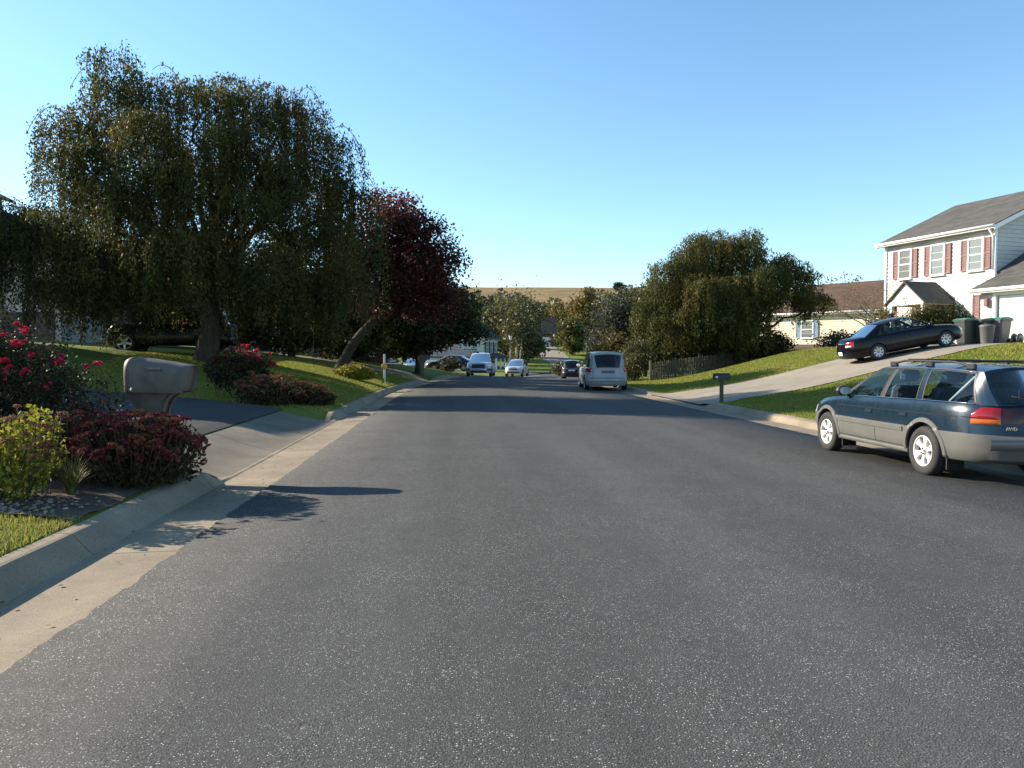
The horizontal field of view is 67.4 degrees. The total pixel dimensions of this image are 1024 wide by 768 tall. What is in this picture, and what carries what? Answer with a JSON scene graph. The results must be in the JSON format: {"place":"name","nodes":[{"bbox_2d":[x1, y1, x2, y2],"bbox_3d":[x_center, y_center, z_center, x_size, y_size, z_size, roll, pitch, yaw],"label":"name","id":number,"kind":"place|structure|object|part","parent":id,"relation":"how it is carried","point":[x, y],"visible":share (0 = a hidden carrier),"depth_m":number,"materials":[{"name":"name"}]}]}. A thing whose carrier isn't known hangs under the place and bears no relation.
{"place":"outdoors","nodes":[
{"label":"outdoors","id":0,"kind":"place"},
{"bbox_2d":[0,375,281,448],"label":"driveway","id":1,"kind":"structure","parent":0,"point":[206,416],"depth_m":17.26,"materials":[{"name":"concrete"}]},
{"bbox_2d":[101,342,427,381],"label":"driveway","id":2,"kind":"structure","parent":0,"point":[408,375],"depth_m":45.67,"materials":[{"name":"concrete"}]},
{"bbox_2d":[0,374,1023,767],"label":"road","id":3,"kind":"structure","parent":0,"point":[548,570],"depth_m":4.49,"materials":[{"name":"grey asphalt"}]},
{"bbox_2d":[466,353,494,375],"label":"parked suv","id":4,"kind":"object","parent":3,"relation":"on","point":[481,363],"visible":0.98,"depth_m":58.63,"materials":[{"name":"white paint"}]},
{"bbox_2d":[505,359,528,376],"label":"car","id":5,"kind":"object","parent":3,"relation":"on","point":[517,366],"visible":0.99,"depth_m":77.58,"materials":[{"name":"white paint"}]},
{"bbox_2d":[561,360,581,378],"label":"parked suv","id":6,"kind":"object","parent":3,"relation":"on","point":[570,368],"visible":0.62,"depth_m":65.62,"materials":[{"name":"black paint"}]},
{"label":"rear window","id":7,"kind":"part","parent":6,"relation":"part of","materials":[{"name":"black glass"}]},
{"bbox_2d":[576,351,626,389],"bbox_3d":[4.320,-0.672,36.929,2.270,1.805,5.227,0,2,0],"label":"minivan","id":8,"kind":"object","parent":3,"relation":"on","point":[603,368],"visible":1,"depth_m":34.53,"materials":[{"name":"white metal"}]},
{"bbox_3d":[3.518,-1.097,35.353,0.145,0.603,1.090,0,2,-1],"label":"window","id":9,"kind":"part","parent":8,"relation":"part of","materials":[{"name":"black glass"}]},
{"bbox_3d":[4.308,-1.034,34.503,1.207,0.597,0.243,0,2,0],"label":"rear window","id":10,"kind":"part","parent":8,"relation":"part of","materials":[{"name":"black glass"}]},
{"bbox_2d":[815,359,1023,474],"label":"estate car","id":11,"kind":"object","parent":3,"relation":"on","point":[971,410],"visible":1,"depth_m":10.26,"materials":[{"name":"blue paint"}]},
{"bbox_3d":[6.802,-0.008,11.804,0.169,0.438,1.073,1,2,-4],"label":"window","id":12,"kind":"part","parent":11,"relation":"part of","materials":[{"name":"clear glass"}]},
{"bbox_3d":[6.879,0.007,10.903,0.149,0.417,0.803,1,2,-4],"label":"window","id":13,"kind":"part","parent":11,"relation":"part of","materials":[{"name":"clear glass"}]},
{"bbox_3d":[6.324,0.043,9.265,1.029,0.414,0.272,1,2,-4],"label":"rear window","id":14,"kind":"part","parent":11,"relation":"part of","materials":[{"name":"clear glass"}]},
{"bbox_2d":[0,287,1023,556],"bbox_3d":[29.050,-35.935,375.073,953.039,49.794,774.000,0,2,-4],"label":"ground","id":15,"kind":"structure","parent":0,"point":[88,353],"depth_m":30.58,"materials":[{"name":"green plant"}]},
{"bbox_2d":[0,511,81,555],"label":"lawn grass","id":16,"kind":"structure","parent":15,"relation":"on","point":[30,520],"depth_m":6.12,"materials":[{"name":"green plant"}]},
{"bbox_2d":[0,194,137,342],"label":"house","id":17,"kind":"structure","parent":15,"relation":"on","point":[75,338],"depth_m":36.03,"materials":[{"name":"grey"}]},
{"bbox_2d":[5,312,54,340],"bbox_3d":[-22.703,-2.271,36.010,2.400,2.200,0.070,0,2,-4],"label":"garage door","id":18,"kind":"structure","parent":17,"relation":"in","point":[40,331],"depth_m":35.99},
{"bbox_2d":[0,458,198,520],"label":"mulch bed","id":19,"kind":"object","parent":15,"relation":"on","point":[106,498],"visible":0.27,"depth_m":7.26,"materials":[{"name":"soil"}]},
{"bbox_2d":[0,404,68,501],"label":"yellow-green leafy shrub","id":20,"kind":"object","parent":19,"relation":"on","point":[26,456],"visible":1,"depth_m":7.08,"materials":[{"name":"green plant"}]},
{"bbox_2d":[0,486,99,518],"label":"river stones","id":21,"kind":"object","parent":19,"relation":"on","point":[16,505],"visible":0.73,"depth_m":6.79,"materials":[{"name":"grey stone"}]},
{"bbox_2d":[0,308,131,464],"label":"rose bush","id":22,"kind":"object","parent":19,"relation":"on","point":[51,385],"visible":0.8,"depth_m":8.83,"materials":[{"name":"green plant"}]},
{"bbox_2d":[41,448,113,494],"bbox_3d":[-4.285,0.845,7.441,0.746,0.488,0.709,0,2,-4],"label":"grass tuft","id":23,"kind":"object","parent":19,"relation":"on","point":[71,480],"visible":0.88,"depth_m":7.40,"materials":[{"name":"green plant"}]},
{"bbox_2d":[53,400,129,466],"bbox_3d":[-5.035,0.590,9.166,1.042,0.814,0.867,0,2,-4],"label":"sedum plant","id":24,"kind":"object","parent":19,"relation":"on","point":[101,403],"visible":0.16,"depth_m":9.10,"materials":[{"name":"red plant"}]},
{"bbox_2d":[28,408,210,489],"bbox_3d":[-4.305,0.672,8.358,1.907,0.833,1.475,0,2,-4],"label":"sedum plant","id":25,"kind":"object","parent":19,"relation":"on","point":[152,455],"visible":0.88,"depth_m":8.06,"materials":[{"name":"red plant"}]},
{"bbox_2d":[123,357,198,430],"bbox_3d":[-4.305,0.565,9.478,0.803,1.800,0.382,0,2,2],"label":"mailbox","id":26,"kind":"object","parent":19,"relation":"on","point":[154,385],"visible":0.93,"depth_m":9.30,"materials":[{"name":"plastic"}]},
{"bbox_2d":[183,366,194,390],"bbox_3d":[-3.991,-0.066,9.452,0.079,0.312,0.311,0,2,2],"label":"door","id":27,"kind":"structure","parent":26,"relation":"in","point":[190,374],"depth_m":9.50,"materials":[{"name":"grey metal"}]},
{"bbox_2d":[126,222,189,322],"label":"evergreen tree","id":28,"kind":"object","parent":15,"relation":"on","point":[144,307],"depth_m":43.83,"materials":[{"name":"green plant"}]},
{"bbox_2d":[105,306,241,351],"bbox_3d":[-13.989,-2.265,31.910,5.180,1.935,2.290,0,2,-8],"label":"parked suv","id":29,"kind":"object","parent":15,"relation":"on","point":[173,337],"visible":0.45,"depth_m":30.99,"materials":[{"name":"black paint"}]},
{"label":"window","id":30,"kind":"part","parent":29,"relation":"part of","materials":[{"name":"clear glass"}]},
{"bbox_2d":[0,355,383,625],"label":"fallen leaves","id":31,"kind":"object","parent":15,"relation":"on","point":[188,506],"visible":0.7,"depth_m":6.82,"materials":[{"name":"brown plant"}]},
{"bbox_2d":[0,39,392,361],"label":"weeping tree","id":32,"kind":"object","parent":15,"relation":"on","point":[206,282],"visible":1,"depth_m":26.85,"materials":[{"name":"green plant"}]},
{"bbox_2d":[152,232,271,349],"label":"evergreen tree","id":33,"kind":"object","parent":15,"relation":"on","point":[247,325],"visible":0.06,"depth_m":41.70,"materials":[{"name":"green plant"}]},
{"bbox_2d":[200,344,279,397],"bbox_3d":[-7.644,-0.325,21.715,2.142,1.624,1.672,0,2,-4],"label":"rose bush","id":34,"kind":"object","parent":15,"relation":"on","point":[241,363],"visible":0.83,"depth_m":21.45,"materials":[{"name":"green plant"}]},
{"bbox_2d":[66,351,415,411],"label":"lawn grass","id":35,"kind":"structure","parent":15,"relation":"on","point":[320,372],"depth_m":28.19,"materials":[{"name":"green plant"}]},
{"bbox_2d":[180,411,330,477],"bbox_3d":[-4.612,1.008,14.247,1.380,0.374,9.500,0,2,-4],"label":"driveway apron","id":36,"kind":"object","parent":15,"relation":"on","point":[232,450],"visible":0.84,"depth_m":13.35,"materials":[{"name":"concrete"}]},
{"bbox_2d":[0,373,539,673],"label":"kerb","id":37,"kind":"structure","parent":15,"relation":"on","point":[83,568],"depth_m":6.22,"materials":[{"name":"concrete"}]},
{"bbox_2d":[234,371,330,405],"bbox_3d":[-6.092,0.112,20.292,2.531,0.932,1.282,0,2,-4],"label":"sedum plant","id":38,"kind":"object","parent":15,"relation":"on","point":[264,390],"visible":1,"depth_m":20.14,"materials":[{"name":"red plant"}]},
{"bbox_2d":[240,222,349,356],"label":"evergreen tree","id":39,"kind":"object","parent":15,"relation":"on","point":[289,347],"visible":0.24,"depth_m":43.02,"materials":[{"name":"green plant"}]},
{"bbox_2d":[226,329,390,364],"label":"house","id":40,"kind":"structure","parent":15,"relation":"on","point":[374,359],"depth_m":52.86,"materials":[{"name":"beige"}]},
{"bbox_2d":[259,329,270,351],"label":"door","id":41,"kind":"structure","parent":40,"relation":"in","point":[267,329],"depth_m":52.17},
{"bbox_2d":[294,388,338,405],"bbox_3d":[-5.382,0.350,20.977,1.265,0.537,0.892,0,2,-4],"label":"sedum plant","id":42,"kind":"object","parent":15,"relation":"on","point":[332,399],"visible":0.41,"depth_m":20.89,"materials":[{"name":"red plant"}]},
{"bbox_2d":[305,267,396,362],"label":"evergreen tree","id":43,"kind":"object","parent":15,"relation":"on","point":[377,339],"visible":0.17,"depth_m":46.24,"materials":[{"name":"green plant"}]},
{"bbox_2d":[332,363,376,379],"bbox_3d":[-6.889,-0.530,33.605,1.981,0.805,1.123,0,2,-4],"label":"sedum plant","id":44,"kind":"object","parent":15,"relation":"on","point":[355,371],"visible":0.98,"depth_m":33.35,"materials":[{"name":"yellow plant"}]},
{"bbox_2d":[381,354,397,382],"bbox_3d":[-5.724,-0.563,35.994,0.780,1.670,0.200,0,2,-7],"label":"mailbox","id":45,"kind":"object","parent":15,"relation":"on","point":[388,361],"visible":0.98,"depth_m":35.90,"materials":[{"name":"white paint"}]},
{"bbox_2d":[312,181,476,369],"bbox_3d":[-5.945,-5.117,38.038,8.426,9.683,6.128,0,2,-4],"label":"maple tree","id":46,"kind":"object","parent":15,"relation":"on","point":[410,250],"visible":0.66,"depth_m":37.23,"materials":[{"name":"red plant"}]},
{"bbox_2d":[147,284,643,341],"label":"distant wood","id":47,"kind":"object","parent":15,"relation":"on","point":[550,300],"visible":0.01,"depth_m":272.50,"materials":[{"name":"green plant"}]},
{"bbox_2d":[403,359,414,365],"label":"saloon car","id":48,"kind":"object","parent":15,"relation":"on","point":[412,363],"visible":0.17,"depth_m":78.50,"materials":[{"name":"grey paint"}]},
{"bbox_2d":[391,335,438,363],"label":"tree","id":49,"kind":"object","parent":15,"relation":"on","point":[400,355],"depth_m":118.84,"materials":[{"name":"green plant"}]},
{"bbox_2d":[417,352,430,374],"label":"mailbox","id":50,"kind":"object","parent":15,"relation":"on","point":[422,359],"visible":0.9,"depth_m":49.94,"materials":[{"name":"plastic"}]},
{"bbox_2d":[372,265,496,374],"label":"oak tree","id":51,"kind":"object","parent":15,"relation":"on","point":[411,340],"visible":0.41,"depth_m":49.25,"materials":[{"name":"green plant"}]},
{"bbox_2d":[425,355,469,370],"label":"saloon car","id":52,"kind":"object","parent":15,"relation":"on","point":[434,364],"visible":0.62,"depth_m":63.64,"materials":[{"name":"grey paint"}]},
{"bbox_2d":[437,355,465,371],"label":"shrub","id":53,"kind":"object","parent":15,"relation":"on","point":[448,364],"visible":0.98,"depth_m":60.93,"materials":[{"name":"green plant"}]},
{"bbox_2d":[424,326,509,368],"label":"house","id":54,"kind":"structure","parent":15,"relation":"on","point":[491,346],"depth_m":108.61,"materials":[{"name":"beige"}]},
{"bbox_2d":[477,291,536,359],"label":"tree","id":55,"kind":"object","parent":15,"relation":"on","point":[491,314],"visible":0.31,"depth_m":130.35,"materials":[{"name":"green plant"}]},
{"bbox_2d":[508,334,511,360],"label":"street lamp","id":56,"kind":"object","parent":15,"relation":"on","point":[510,336],"visible":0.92,"depth_m":92.57,"materials":[{"name":"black metal"}]},
{"bbox_2d":[487,275,556,358],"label":"birch tree","id":57,"kind":"object","parent":15,"relation":"on","point":[516,314],"visible":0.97,"depth_m":116.99,"materials":[{"name":"green plant"}]},
{"bbox_2d":[497,317,552,362],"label":"tree","id":58,"kind":"object","parent":15,"relation":"on","point":[534,351],"visible":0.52,"depth_m":119.75,"materials":[{"name":"green plant"}]},
{"bbox_2d":[506,293,548,335],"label":"tree","id":59,"kind":"object","parent":15,"relation":"on","point":[536,312],"visible":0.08,"depth_m":140.72,"materials":[{"name":"green plant"}]},
{"bbox_2d":[508,318,557,346],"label":"house","id":60,"kind":"structure","parent":15,"relation":"on","point":[549,327],"depth_m":187.17,"materials":[{"name":"brick"}]},
{"bbox_2d":[543,337,549,346],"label":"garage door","id":61,"kind":"structure","parent":60,"relation":"in","point":[546,338],"depth_m":186.28,"materials":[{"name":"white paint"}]},
{"bbox_2d":[540,299,573,332],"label":"tree","id":62,"kind":"object","parent":15,"relation":"on","point":[559,308],"visible":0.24,"depth_m":214.43,"materials":[{"name":"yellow plant"}]},
{"bbox_2d":[550,361,563,375],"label":"shrub","id":63,"kind":"object","parent":15,"relation":"on","point":[557,369],"visible":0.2,"depth_m":80.66,"materials":[{"name":"green plant"}]},
{"bbox_2d":[551,314,589,354],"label":"tree","id":64,"kind":"object","parent":15,"relation":"on","point":[570,328],"visible":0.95,"depth_m":149.44,"materials":[{"name":"green plant"}]},
{"bbox_2d":[560,286,603,351],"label":"tree","id":65,"kind":"object","parent":15,"relation":"on","point":[581,305],"visible":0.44,"depth_m":160.65,"materials":[{"name":"green plant"}]},
{"bbox_2d":[583,290,616,324],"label":"tree","id":66,"kind":"object","parent":15,"relation":"on","point":[607,293],"visible":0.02,"depth_m":166.12,"materials":[{"name":"green plant"}]},
{"bbox_2d":[587,328,629,352],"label":"shrub","id":67,"kind":"object","parent":15,"relation":"on","point":[612,343],"visible":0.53,"depth_m":46.78,"materials":[{"name":"green plant"}]},
{"bbox_2d":[572,283,645,357],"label":"pear tree","id":68,"kind":"object","parent":15,"relation":"on","point":[613,318],"visible":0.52,"depth_m":50.31,"materials":[{"name":"green plant"}]},
{"bbox_2d":[612,281,624,289],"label":"tree","id":69,"kind":"object","parent":15,"relation":"on","point":[617,284],"visible":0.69,"depth_m":473.05,"materials":[{"name":"green plant"}]},
{"bbox_2d":[615,336,655,380],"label":"shrub","id":70,"kind":"object","parent":15,"relation":"on","point":[635,364],"visible":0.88,"depth_m":43.50,"materials":[{"name":"green plant"}]},
{"bbox_2d":[604,284,681,376],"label":"tree","id":71,"kind":"object","parent":15,"relation":"on","point":[626,349],"depth_m":79.01,"materials":[{"name":"green plant"}]},
{"bbox_2d":[617,276,693,377],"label":"green tree","id":72,"kind":"object","parent":15,"relation":"on","point":[634,329],"visible":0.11,"depth_m":49.15,"materials":[{"name":"green plant"}]},
{"bbox_2d":[649,352,742,380],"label":"picket fence","id":73,"kind":"object","parent":15,"relation":"on","point":[697,366],"visible":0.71,"depth_m":43.53,"materials":[{"name":"grey wood"}]},
{"bbox_2d":[644,336,780,374],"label":"shrub","id":74,"kind":"object","parent":15,"relation":"on","point":[671,356],"visible":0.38,"depth_m":45.24,"materials":[{"name":"green plant"}]},
{"bbox_2d":[712,373,730,401],"bbox_3d":[6.622,0.293,24.277,0.560,1.275,0.200,0,2,-8],"label":"mailbox","id":75,"kind":"object","parent":15,"relation":"on","point":[721,377],"visible":0.91,"depth_m":24.21,"materials":[{"name":"grey metal"}]},
{"bbox_2d":[628,227,838,362],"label":"weeping tree","id":76,"kind":"object","parent":15,"relation":"on","point":[721,301],"visible":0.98,"depth_m":45.10,"materials":[{"name":"green plant"}]},
{"bbox_2d":[750,330,800,359],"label":"shrub","id":77,"kind":"object","parent":15,"relation":"on","point":[783,346],"visible":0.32,"depth_m":45.77,"materials":[{"name":"green plant"}]},
{"bbox_2d":[602,386,1023,481],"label":"kerb","id":78,"kind":"structure","parent":15,"relation":"on","point":[809,426],"depth_m":18.60,"materials":[{"name":"concrete"}]},
{"bbox_2d":[760,280,883,354],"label":"house","id":79,"kind":"structure","parent":15,"relation":"on","point":[802,333],"depth_m":64.03,"materials":[{"name":"beige paint"}]},
{"bbox_2d":[800,320,813,338],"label":"window","id":80,"kind":"structure","parent":79,"relation":"in","point":[807,331],"depth_m":64.63,"materials":[{"name":"white glass"}]},
{"bbox_2d":[627,342,1023,419],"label":"lawn grass","id":81,"kind":"structure","parent":15,"relation":"on","point":[1016,348],"depth_m":24.56,"materials":[{"name":"green plant"}]},
{"bbox_2d":[806,329,855,346],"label":"shrub","id":82,"kind":"object","parent":15,"relation":"on","point":[825,341],"visible":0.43,"depth_m":43.43,"materials":[{"name":"green plant"}]},
{"bbox_2d":[864,307,897,330],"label":"shrub","id":83,"kind":"object","parent":15,"relation":"on","point":[880,314],"visible":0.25,"depth_m":40.21,"materials":[{"name":"green plant"}]},
{"bbox_2d":[819,272,943,330],"bbox_3d":[17.626,-3.474,37.043,5.771,3.663,5.055,1,2,14],"label":"bare tree","id":84,"kind":"object","parent":15,"relation":"on","point":[882,309],"visible":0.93,"depth_m":36.53,"materials":[{"name":"grey plant"}]},
{"bbox_2d":[906,302,974,344],"bbox_3d":[19.593,-2.570,35.022,2.742,2.351,2.474,0,2,-4],"label":"clipped bush","id":85,"kind":"object","parent":15,"relation":"on","point":[943,315],"visible":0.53,"depth_m":34.72,"materials":[{"name":"green plant"}]},
{"bbox_2d":[874,191,1023,344],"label":"house","id":86,"kind":"structure","parent":15,"relation":"on","point":[970,255],"depth_m":37.89,"materials":[{"name":"white"}]},
{"bbox_2d":[897,307,911,326],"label":"window","id":87,"kind":"structure","parent":86,"relation":"in","point":[906,309],"depth_m":41.04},
{"bbox_2d":[898,248,911,280],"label":"window","id":88,"kind":"structure","parent":86,"relation":"in","point":[905,255],"depth_m":40.98,"materials":[{"name":"white glass"}]},
{"bbox_2d":[926,304,943,324],"bbox_3d":[21.586,-3.190,39.234,0.068,2.100,1.000,-1,2,-19],"label":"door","id":89,"kind":"structure","parent":86,"relation":"in","point":[936,305],"depth_m":39.16,"materials":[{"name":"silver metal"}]},
{"bbox_2d":[928,243,944,276],"bbox_3d":[21.607,-6.294,39.015,0.150,1.630,0.920,-1,2,-19],"label":"window","id":90,"kind":"structure","parent":86,"relation":"in","point":[937,251],"depth_m":39.02,"materials":[{"name":"white glass"}]},
{"bbox_2d":[955,294,973,315],"bbox_3d":[22.119,-3.515,37.603,0.150,1.680,1.000,-1,2,-19],"label":"window","id":91,"kind":"structure","parent":86,"relation":"in","point":[967,300],"depth_m":37.47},
{"bbox_2d":[965,236,984,272],"bbox_3d":[22.301,-6.219,36.963,0.150,1.630,0.920,-1,2,-19],"label":"window","id":92,"kind":"structure","parent":86,"relation":"in","point":[975,246],"depth_m":36.97,"materials":[{"name":"white glass"}]},
{"bbox_2d":[999,294,1023,341],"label":"garage door","id":93,"kind":"structure","parent":86,"relation":"in","point":[1012,306],"depth_m":32.44,"materials":[{"name":"white paint"}]},
{"bbox_2d":[0,0,1023,288],"label":"sky","id":94,"kind":"structure","parent":0,"point":[569,143],"materials":[{"name":"blue"}]},
{"bbox_2d":[540,347,570,365],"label":"driveway","id":95,"kind":"structure","parent":0,"point":[553,355],"depth_m":145.59,"materials":[{"name":"concrete"}]},
{"bbox_2d":[452,370,691,372],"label":"side street","id":96,"kind":"structure","parent":0,"point":[536,371],"depth_m":97.81,"materials":[{"name":"grey asphalt"}]},
{"bbox_2d":[648,343,1006,403],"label":"driveway","id":97,"kind":"structure","parent":0,"point":[824,373],"depth_m":27.33,"materials":[{"name":"concrete"}]},
{"bbox_2d":[836,317,962,359],"bbox_3d":[14.137,-1.777,28.173,4.418,1.348,1.851,-11,2,-1],"label":"saloon car","id":98,"kind":"object","parent":97,"relation":"on","point":[872,341],"visible":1,"depth_m":27.43,"materials":[{"name":"black paint"}]},
{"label":"rear window","id":99,"kind":"part","parent":98,"relation":"part of","materials":[{"name":"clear glass"}]},
{"bbox_2d":[952,318,978,343],"bbox_3d":[18.553,-2.140,31.350,0.894,1.095,0.670,-1,2,-19],"label":"wheeled bin","id":100,"kind":"object","parent":97,"relation":"on","point":[967,326],"visible":0.86,"depth_m":31.09,"materials":[{"name":"grey plastic"}]},
{"bbox_2d":[975,318,993,343],"bbox_3d":[19.166,-2.124,31.190,0.878,1.076,0.658,-1,2,-14],"label":"wheeled bin","id":101,"kind":"object","parent":97,"relation":"on","point":[982,321],"visible":0.35,"depth_m":30.98,"materials":[{"name":"grey plastic"}]},
{"bbox_2d":[979,323,994,343],"bbox_3d":[18.773,-1.980,30.354,0.570,0.853,0.564,0,2,-4],"label":"rubbish can","id":102,"kind":"object","parent":97,"relation":"on","point":[987,330],"visible":0.8,"depth_m":30.17,"materials":[{"name":"grey plastic"}]},
{"bbox_2d":[991,317,1014,342],"bbox_3d":[19.775,-2.145,31.094,0.918,1.125,0.688,-1,2,-24],"label":"wheeled bin","id":103,"kind":"object","parent":97,"relation":"on","point":[1002,329],"visible":0.69,"depth_m":30.82,"materials":[{"name":"grey plastic"}]},
{"bbox_2d":[1010,333,1023,342],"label":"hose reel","id":104,"kind":"object","parent":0,"point":[1015,337],"visible":0.88,"depth_m":30.44,"materials":[{"name":"grey plastic"}]}
]}

